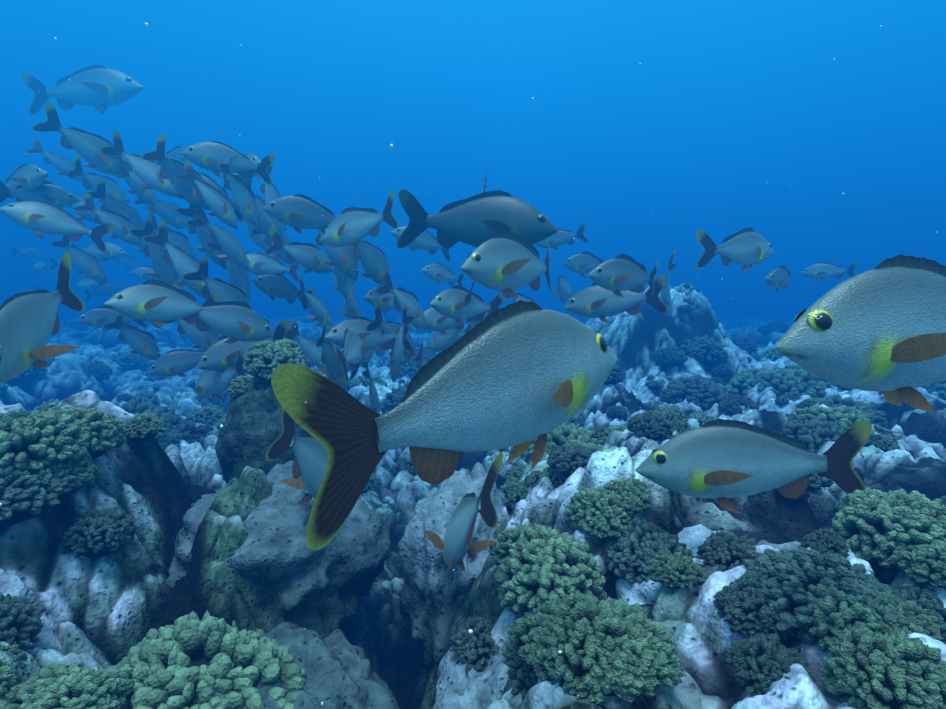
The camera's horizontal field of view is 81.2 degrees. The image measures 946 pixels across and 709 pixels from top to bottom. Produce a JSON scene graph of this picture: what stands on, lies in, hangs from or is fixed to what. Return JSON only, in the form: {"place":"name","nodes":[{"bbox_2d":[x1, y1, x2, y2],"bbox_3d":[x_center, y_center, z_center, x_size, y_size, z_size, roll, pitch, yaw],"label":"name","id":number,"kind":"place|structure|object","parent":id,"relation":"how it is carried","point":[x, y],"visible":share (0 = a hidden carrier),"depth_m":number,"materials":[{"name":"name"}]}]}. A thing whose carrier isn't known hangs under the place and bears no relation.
{"place":"outdoors","nodes":[
{"label":"outdoors","id":0,"kind":"place"},
{"bbox_2d":[5,164,47,199],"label":"snapper","id":1,"kind":"object","parent":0,"point":[29,177],"visible":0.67,"depth_m":2.37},
{"bbox_2d":[0,181,79,207],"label":"snapper","id":2,"kind":"object","parent":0,"point":[48,191],"visible":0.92,"depth_m":2.41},
{"bbox_2d":[0,251,84,382],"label":"snapper","id":3,"kind":"object","parent":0,"point":[29,323],"visible":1,"depth_m":0.95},
{"bbox_2d":[24,138,83,181],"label":"snapper","id":4,"kind":"object","parent":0,"point":[62,165],"visible":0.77,"depth_m":3.25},
{"bbox_2d":[0,201,114,252],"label":"snapper","id":5,"kind":"object","parent":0,"point":[39,218],"visible":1,"depth_m":2.02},
{"bbox_2d":[50,235,106,283],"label":"snapper","id":6,"kind":"object","parent":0,"point":[88,265],"visible":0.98,"depth_m":2.97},
{"bbox_2d":[32,102,130,176],"bbox_3d":[-1.552,-0.837,2.223,0.112,0.148,0.357,8,-20,36],"label":"snapper","id":7,"kind":"object","parent":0,"point":[86,146],"visible":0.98,"depth_m":2.21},
{"bbox_2d":[22,64,143,115],"bbox_3d":[-2.904,-1.980,4.126,0.857,0.355,0.270,-6,5,-4],"label":"snapper","id":8,"kind":"object","parent":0,"point":[101,88],"visible":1,"depth_m":4.10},
{"bbox_2d":[66,153,129,206],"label":"snapper","id":9,"kind":"object","parent":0,"point":[114,190],"visible":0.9,"depth_m":2.68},
{"bbox_2d":[69,241,127,262],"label":"snapper","id":10,"kind":"object","parent":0,"point":[114,251],"visible":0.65,"depth_m":3.54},
{"bbox_2d":[73,192,142,246],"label":"snapper","id":11,"kind":"object","parent":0,"point":[123,225],"visible":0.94,"depth_m":2.53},
{"bbox_2d":[76,306,146,330],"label":"snapper","id":12,"kind":"object","parent":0,"point":[99,316],"visible":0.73,"depth_m":2.79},
{"bbox_2d":[83,178,143,238],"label":"snapper","id":13,"kind":"object","parent":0,"point":[121,208],"visible":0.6,"depth_m":2.61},
{"bbox_2d":[102,312,159,360],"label":"snapper","id":14,"kind":"object","parent":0,"point":[142,343],"visible":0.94,"depth_m":2.63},
{"bbox_2d":[119,171,155,204],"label":"snapper","id":15,"kind":"object","parent":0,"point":[134,182],"visible":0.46,"depth_m":2.55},
{"bbox_2d":[100,130,177,196],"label":"snapper","id":16,"kind":"object","parent":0,"point":[147,172],"visible":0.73,"depth_m":2.33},
{"bbox_2d":[130,216,178,285],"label":"snapper","id":17,"kind":"object","parent":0,"point":[164,270],"visible":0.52,"depth_m":2.35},
{"bbox_2d":[104,279,217,328],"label":"snapper","id":18,"kind":"object","parent":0,"point":[156,303],"visible":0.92,"depth_m":1.61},
{"bbox_2d":[134,198,188,227],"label":"snapper","id":19,"kind":"object","parent":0,"point":[167,213],"visible":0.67,"depth_m":3.05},
{"bbox_2d":[141,133,209,209],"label":"snapper","id":20,"kind":"object","parent":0,"point":[170,169],"visible":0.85,"depth_m":2.19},
{"bbox_2d":[142,220,208,298],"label":"snapper","id":21,"kind":"object","parent":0,"point":[181,261],"visible":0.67,"depth_m":2.06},
{"bbox_2d":[147,349,204,376],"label":"snapper","id":22,"kind":"object","parent":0,"point":[179,362],"visible":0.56,"depth_m":2.49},
{"bbox_2d":[177,319,220,350],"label":"snapper","id":23,"kind":"object","parent":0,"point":[205,340],"visible":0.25,"depth_m":2.36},
{"bbox_2d":[175,204,223,266],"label":"snapper","id":24,"kind":"object","parent":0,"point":[202,234],"visible":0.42,"depth_m":2.47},
{"bbox_2d":[174,161,237,228],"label":"snapper","id":25,"kind":"object","parent":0,"point":[218,204],"visible":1,"depth_m":2.10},
{"bbox_2d":[182,255,249,305],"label":"snapper","id":26,"kind":"object","parent":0,"point":[225,291],"visible":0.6,"depth_m":2.11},
{"bbox_2d":[185,205,248,269],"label":"snapper","id":27,"kind":"object","parent":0,"point":[230,245],"visible":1,"depth_m":2.37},
{"bbox_2d":[162,284,273,343],"bbox_3d":[-0.796,-0.113,1.777,0.095,0.146,0.344,8,-10,44],"label":"snapper","id":28,"kind":"object","parent":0,"point":[234,321],"visible":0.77,"depth_m":1.78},
{"bbox_2d":[194,348,246,399],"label":"snapper","id":29,"kind":"object","parent":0,"point":[209,384],"visible":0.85,"depth_m":1.96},
{"bbox_2d":[205,242,249,299],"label":"snapper","id":30,"kind":"object","parent":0,"point":[238,277],"visible":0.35,"depth_m":2.51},
{"bbox_2d":[181,141,274,184],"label":"snapper","id":31,"kind":"object","parent":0,"point":[211,156],"visible":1,"depth_m":2.19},
{"bbox_2d":[218,152,258,225],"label":"snapper","id":32,"kind":"object","parent":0,"point":[242,194],"visible":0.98,"depth_m":2.27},
{"bbox_2d":[196,319,287,370],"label":"snapper","id":33,"kind":"object","parent":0,"point":[219,355],"visible":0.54,"depth_m":1.94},
{"bbox_2d":[245,179,281,240],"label":"snapper","id":34,"kind":"object","parent":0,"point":[266,222],"visible":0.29,"depth_m":2.49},
{"bbox_2d":[246,252,300,282],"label":"snapper","id":35,"kind":"object","parent":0,"point":[260,264],"visible":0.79,"depth_m":2.90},
{"bbox_2d":[251,274,315,310],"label":"snapper","id":36,"kind":"object","parent":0,"point":[272,286],"visible":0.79,"depth_m":2.52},
{"bbox_2d":[266,407,327,502],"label":"snapper","id":37,"kind":"object","parent":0,"point":[310,464],"visible":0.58,"depth_m":1.03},
{"bbox_2d":[262,194,335,233],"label":"snapper","id":38,"kind":"object","parent":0,"point":[298,212],"visible":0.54,"depth_m":2.00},
{"bbox_2d":[264,229,333,273],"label":"snapper","id":39,"kind":"object","parent":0,"point":[309,257],"visible":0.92,"depth_m":2.26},
{"bbox_2d":[285,319,325,369],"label":"snapper","id":40,"kind":"object","parent":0,"point":[312,351],"visible":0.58,"depth_m":2.82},
{"bbox_2d":[295,275,331,325],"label":"snapper","id":41,"kind":"object","parent":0,"point":[317,307],"visible":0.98,"depth_m":2.51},
{"bbox_2d":[316,317,348,388],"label":"snapper","id":42,"kind":"object","parent":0,"point":[334,370],"visible":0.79,"depth_m":1.86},
{"bbox_2d":[316,229,358,280],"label":"snapper","id":43,"kind":"object","parent":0,"point":[340,258],"visible":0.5,"depth_m":2.28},
{"bbox_2d":[333,329,366,383],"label":"snapper","id":44,"kind":"object","parent":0,"point":[354,349],"visible":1,"depth_m":1.87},
{"bbox_2d":[320,190,398,248],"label":"snapper","id":45,"kind":"object","parent":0,"point":[349,227],"visible":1,"depth_m":1.84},
{"bbox_2d":[324,316,412,355],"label":"snapper","id":46,"kind":"object","parent":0,"point":[357,325],"visible":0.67,"depth_m":2.04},
{"bbox_2d":[354,240,390,284],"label":"snapper","id":47,"kind":"object","parent":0,"point":[371,258],"visible":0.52,"depth_m":2.19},
{"bbox_2d":[366,301,414,357],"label":"snapper","id":48,"kind":"object","parent":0,"point":[389,327],"visible":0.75,"depth_m":2.09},
{"bbox_2d":[384,302,413,382],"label":"snapper","id":49,"kind":"object","parent":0,"point":[397,362],"visible":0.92,"depth_m":2.12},
{"bbox_2d":[375,268,425,328],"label":"snapper","id":50,"kind":"object","parent":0,"point":[402,296],"visible":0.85,"depth_m":2.21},
{"bbox_2d":[391,226,450,261],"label":"snapper","id":51,"kind":"object","parent":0,"point":[427,241],"visible":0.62,"depth_m":2.83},
{"bbox_2d":[271,300,616,549],"bbox_3d":[0.015,0.034,0.476,0.363,0.150,0.114,-15,13,-38],"label":"snapper","id":52,"kind":"object","parent":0,"point":[520,376],"visible":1,"depth_m":0.45,"materials":[{"name":"grey"}]},
{"bbox_2d":[422,263,465,286],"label":"snapper","id":53,"kind":"object","parent":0,"point":[438,273],"visible":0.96,"depth_m":3.02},
{"bbox_2d":[423,307,470,334],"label":"snapper","id":54,"kind":"object","parent":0,"point":[437,321],"visible":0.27,"depth_m":2.45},
{"bbox_2d":[426,324,472,351],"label":"snapper","id":55,"kind":"object","parent":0,"point":[438,341],"visible":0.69,"depth_m":2.58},
{"bbox_2d":[424,452,502,570],"bbox_3d":[-0.017,0.299,0.968,0.133,0.140,0.343,11,-39,-5],"label":"snapper","id":56,"kind":"object","parent":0,"point":[455,546],"visible":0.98,"depth_m":0.93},
{"bbox_2d":[430,285,504,324],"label":"snapper","id":57,"kind":"object","parent":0,"point":[450,303],"visible":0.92,"depth_m":1.95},
{"bbox_2d":[0,23,936,704],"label":"marine snow","id":58,"kind":"structure","parent":0,"point":[322,215],"depth_m":0.31,"materials":[{"name":"grey"}]},
{"bbox_2d":[0,283,945,708],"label":"rocky reef","id":59,"kind":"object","parent":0,"point":[102,613],"depth_m":1.09},
{"bbox_2d":[0,592,43,648],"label":"coral","id":60,"kind":"object","parent":59,"relation":"on","point":[21,624],"visible":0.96,"depth_m":0.76},
{"bbox_2d":[0,459,85,528],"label":"coral","id":61,"kind":"object","parent":59,"relation":"on","point":[24,495],"visible":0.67,"depth_m":0.85},
{"bbox_2d":[0,664,133,708],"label":"coral","id":62,"kind":"object","parent":59,"relation":"on","point":[70,686],"visible":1,"depth_m":0.68},
{"bbox_2d":[44,455,100,498],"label":"coral","id":63,"kind":"object","parent":59,"relation":"on","point":[89,473],"visible":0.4,"depth_m":0.94},
{"bbox_2d":[0,406,92,475],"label":"coral","id":64,"kind":"object","parent":63,"relation":"on","point":[40,437],"visible":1,"depth_m":0.89},
{"bbox_2d":[58,508,136,557],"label":"coral","id":65,"kind":"object","parent":59,"relation":"on","point":[95,533],"visible":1,"depth_m":0.93},
{"bbox_2d":[124,413,166,440],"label":"coral","id":66,"kind":"object","parent":59,"relation":"on","point":[144,427],"visible":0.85,"depth_m":1.16},
{"bbox_2d":[146,407,200,444],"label":"coral","id":67,"kind":"object","parent":59,"relation":"on","point":[182,425],"visible":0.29,"depth_m":2.35},
{"bbox_2d":[185,403,224,424],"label":"coral","id":68,"kind":"object","parent":59,"relation":"on","point":[209,414],"visible":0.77,"depth_m":3.12},
{"bbox_2d":[107,611,305,708],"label":"coral","id":69,"kind":"object","parent":59,"relation":"on","point":[203,661],"visible":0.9,"depth_m":0.80},
{"bbox_2d":[166,460,392,639],"bbox_3d":[-0.464,0.451,1.300,0.545,0.443,0.699,-1,5,-11],"label":"rock","id":70,"kind":"object","parent":59,"relation":"on","point":[321,591],"visible":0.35,"depth_m":1.08,"materials":[{"name":"stone"}]},
{"bbox_2d":[215,379,309,483],"bbox_3d":[-0.515,0.293,1.488,0.332,0.520,0.473,-1,5,-16],"label":"rock","id":71,"kind":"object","parent":70,"relation":"on","point":[251,430],"depth_m":1.31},
{"bbox_2d":[227,375,261,396],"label":"coral","id":72,"kind":"object","parent":71,"relation":"on","point":[240,385],"visible":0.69,"depth_m":1.46},
{"bbox_2d":[242,338,306,380],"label":"coral","id":73,"kind":"object","parent":71,"relation":"on","point":[264,359],"visible":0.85,"depth_m":1.40},
{"bbox_2d":[214,622,399,708],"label":"rock","id":74,"kind":"object","parent":59,"relation":"on","point":[340,672],"visible":0.69,"depth_m":0.88,"materials":[{"name":"stone"}]},
{"bbox_2d":[397,462,509,676],"bbox_3d":[-0.019,0.523,1.313,0.270,0.517,0.608,1,5,7],"label":"rock","id":75,"kind":"object","parent":59,"relation":"on","point":[434,588],"visible":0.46,"depth_m":1.13,"materials":[{"name":"stone"}]},
{"bbox_2d":[433,639,509,708],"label":"rock","id":76,"kind":"object","parent":59,"relation":"on","point":[456,687],"visible":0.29,"depth_m":0.82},
{"bbox_2d":[448,616,499,675],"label":"coral","id":77,"kind":"object","parent":59,"relation":"on","point":[479,646],"visible":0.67,"depth_m":0.90},
{"bbox_2d":[497,477,528,508],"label":"coral","id":78,"kind":"object","parent":59,"relation":"on","point":[514,491],"visible":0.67,"depth_m":1.37},
{"bbox_2d":[502,610,538,698],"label":"coral","id":79,"kind":"object","parent":59,"relation":"on","point":[521,673],"visible":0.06,"depth_m":0.64},
{"bbox_2d":[494,523,607,612],"bbox_3d":[0.133,0.368,0.939,0.196,0.136,0.206,3,5,35],"label":"coral","id":80,"kind":"object","parent":59,"relation":"on","point":[546,563],"visible":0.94,"depth_m":0.88},
{"bbox_2d":[488,523,532,565],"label":"coral","id":81,"kind":"object","parent":80,"relation":"on","point":[500,547],"visible":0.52,"depth_m":0.96},
{"bbox_2d":[523,423,599,464],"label":"coral","id":82,"kind":"object","parent":59,"relation":"on","point":[561,434],"visible":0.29,"depth_m":1.56},
{"bbox_2d":[546,444,590,477],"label":"coral","id":83,"kind":"object","parent":59,"relation":"on","point":[566,461],"visible":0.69,"depth_m":1.25},
{"bbox_2d":[564,486,633,537],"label":"coral","id":84,"kind":"object","parent":59,"relation":"on","point":[597,512],"visible":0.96,"depth_m":0.93},
{"bbox_2d":[563,634,664,703],"bbox_3d":[0.146,0.331,0.606,0.124,0.075,0.123,-1,5,-16],"label":"coral","id":85,"kind":"object","parent":59,"relation":"on","point":[577,686],"visible":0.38,"depth_m":0.56},
{"bbox_2d":[507,599,577,682],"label":"coral","id":86,"kind":"object","parent":85,"relation":"on","point":[530,636],"visible":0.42,"depth_m":0.62},
{"bbox_2d":[543,590,641,694],"bbox_3d":[0.132,0.317,0.619,0.128,0.092,0.140,1,7,-20],"label":"coral","id":87,"kind":"object","parent":86,"relation":"on","point":[581,622],"visible":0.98,"depth_m":0.58},
{"bbox_2d":[601,478,652,514],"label":"coral","id":88,"kind":"object","parent":59,"relation":"on","point":[635,494],"visible":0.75,"depth_m":0.96},
{"bbox_2d":[588,596,686,694],"bbox_3d":[0.161,0.326,0.626,0.131,0.085,0.138,-3,5,-30],"label":"coral","id":89,"kind":"object","parent":59,"relation":"on","point":[666,663],"visible":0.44,"depth_m":0.59},
{"bbox_2d":[626,410,673,439],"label":"coral","id":90,"kind":"object","parent":59,"relation":"on","point":[651,424],"visible":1,"depth_m":1.48},
{"bbox_2d":[607,516,694,583],"bbox_3d":[0.288,0.333,0.918,0.148,0.112,0.175,6,4,-14],"label":"coral","id":91,"kind":"object","parent":59,"relation":"on","point":[636,546],"visible":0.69,"depth_m":0.88},
{"bbox_2d":[651,345,687,366],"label":"coral","id":92,"kind":"object","parent":59,"relation":"on","point":[671,356],"visible":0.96,"depth_m":3.82},
{"bbox_2d":[613,524,732,605],"bbox_3d":[0.406,0.475,0.939,0.454,0.317,0.593,4,6,45],"label":"reef rock","id":93,"kind":"object","parent":59,"relation":"on","point":[692,538],"visible":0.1,"depth_m":0.88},
{"bbox_2d":[647,551,707,589],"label":"coral","id":94,"kind":"object","parent":59,"relation":"on","point":[676,570],"visible":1,"depth_m":0.77},
{"bbox_2d":[660,374,726,410],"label":"coral","id":95,"kind":"object","parent":59,"relation":"on","point":[707,393],"visible":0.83,"depth_m":3.11},
{"bbox_2d":[680,335,727,361],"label":"coral","id":96,"kind":"object","parent":59,"relation":"on","point":[705,348],"visible":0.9,"depth_m":3.89},
{"bbox_2d":[695,530,755,571],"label":"coral","id":97,"kind":"object","parent":59,"relation":"on","point":[723,550],"visible":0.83,"depth_m":0.80},
{"bbox_2d":[727,367,767,395],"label":"coral","id":98,"kind":"object","parent":59,"relation":"on","point":[742,381],"visible":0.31,"depth_m":3.37},
{"bbox_2d":[713,570,792,639],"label":"coral","id":99,"kind":"object","parent":59,"relation":"on","point":[735,603],"visible":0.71,"depth_m":0.67},
{"bbox_2d":[722,631,815,694],"bbox_3d":[0.331,0.350,0.614,0.088,0.066,0.106,7,6,6],"label":"coral","id":100,"kind":"object","parent":59,"relation":"on","point":[761,663],"visible":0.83,"depth_m":0.60},
{"bbox_2d":[752,368,825,398],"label":"coral","id":101,"kind":"object","parent":59,"relation":"on","point":[781,382],"visible":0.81,"depth_m":3.03},
{"bbox_2d":[740,547,901,640],"bbox_3d":[0.448,0.308,0.693,0.208,0.125,0.203,8,0,18],"label":"coral","id":102,"kind":"object","parent":59,"relation":"on","point":[792,574],"visible":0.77,"depth_m":0.66},
{"bbox_2d":[780,418,864,456],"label":"coral","id":103,"kind":"object","parent":59,"relation":"on","point":[815,436],"visible":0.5,"depth_m":1.64},
{"bbox_2d":[799,528,848,557],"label":"coral","id":104,"kind":"object","parent":59,"relation":"on","point":[825,540],"visible":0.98,"depth_m":0.78},
{"bbox_2d":[792,579,905,651],"bbox_3d":[0.438,0.315,0.654,0.132,0.096,0.135,-4,6,-43],"label":"coral","id":105,"kind":"object","parent":59,"relation":"on","point":[840,617],"visible":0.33,"depth_m":0.62},
{"bbox_2d":[822,394,888,429],"bbox_3d":[1.587,0.267,2.349,0.302,0.194,0.321,5,1,18],"label":"rock","id":106,"kind":"object","parent":59,"relation":"on","point":[834,400],"visible":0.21,"depth_m":2.30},
{"bbox_2d":[820,623,945,708],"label":"coral","id":107,"kind":"object","parent":59,"relation":"on","point":[866,668],"visible":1,"depth_m":0.53},
{"bbox_2d":[829,488,945,571],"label":"coral","id":108,"kind":"object","parent":59,"relation":"on","point":[874,528],"visible":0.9,"depth_m":0.79},
{"bbox_2d":[881,591,943,639],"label":"coral","id":109,"kind":"object","parent":59,"relation":"on","point":[913,618],"visible":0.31,"depth_m":0.61},
{"bbox_2d":[887,539,945,588],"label":"coral","id":110,"kind":"object","parent":59,"relation":"on","point":[926,563],"visible":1,"depth_m":0.72},
{"bbox_2d":[892,583,945,625],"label":"coral","id":111,"kind":"object","parent":59,"relation":"on","point":[927,598],"visible":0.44,"depth_m":0.70},
{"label":"coral","id":112,"kind":"object","parent":59,"relation":"on","visible":0},
{"bbox_2d":[45,406,126,459],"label":"coral","id":113,"kind":"object","parent":112,"relation":"on","point":[104,431],"visible":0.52,"depth_m":0.98},
{"bbox_2d":[0,0,945,312],"label":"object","id":114,"kind":"structure","parent":0,"point":[325,88],"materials":[{"name":"liquid"}]},
{"bbox_2d":[397,189,557,248],"bbox_3d":[0.009,-0.403,1.696,0.504,0.209,0.159,6,5,9],"label":"snapper","id":115,"kind":"object","parent":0,"point":[484,217],"visible":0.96,"depth_m":1.68,"materials":[{"name":"grey"}]},
{"bbox_2d":[460,229,550,298],"bbox_3d":[0.105,-0.211,1.319,0.123,0.159,0.363,2,5,26],"label":"snapper","id":116,"kind":"object","parent":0,"point":[505,263],"visible":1,"depth_m":1.25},
{"bbox_2d":[534,223,588,249],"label":"snapper","id":117,"kind":"object","parent":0,"point":[560,237],"visible":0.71,"depth_m":3.01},
{"bbox_2d":[562,251,613,277],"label":"snapper","id":118,"kind":"object","parent":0,"point":[583,263],"visible":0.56,"depth_m":3.09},
{"bbox_2d":[563,275,667,322],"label":"snapper","id":119,"kind":"object","parent":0,"point":[594,300],"visible":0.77,"depth_m":1.95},
{"bbox_2d":[588,254,658,297],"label":"snapper","id":120,"kind":"object","parent":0,"point":[619,273],"visible":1,"depth_m":1.65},
{"bbox_2d":[696,228,772,270],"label":"snapper","id":121,"kind":"object","parent":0,"point":[747,247],"visible":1,"depth_m":1.81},
{"bbox_2d":[635,418,871,513],"bbox_3d":[0.441,0.175,0.882,0.348,0.150,0.110,-1,5,-11],"label":"snapper","id":122,"kind":"object","parent":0,"point":[719,461],"visible":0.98,"depth_m":0.86,"materials":[{"name":"grey"}]},
{"bbox_2d":[800,261,857,281],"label":"snapper","id":123,"kind":"object","parent":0,"point":[821,271],"visible":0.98,"depth_m":3.46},
{"bbox_2d":[774,254,945,411],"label":"snapper","id":124,"kind":"object","parent":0,"point":[883,323],"visible":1,"depth_m":0.50,"materials":[{"name":"grey"}]},
{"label":"coral","id":125,"kind":"object","parent":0,"visible":0},
{"bbox_2d":[784,405,876,444],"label":"coral","id":126,"kind":"object","parent":125,"relation":"on","point":[844,417],"visible":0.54,"depth_m":1.76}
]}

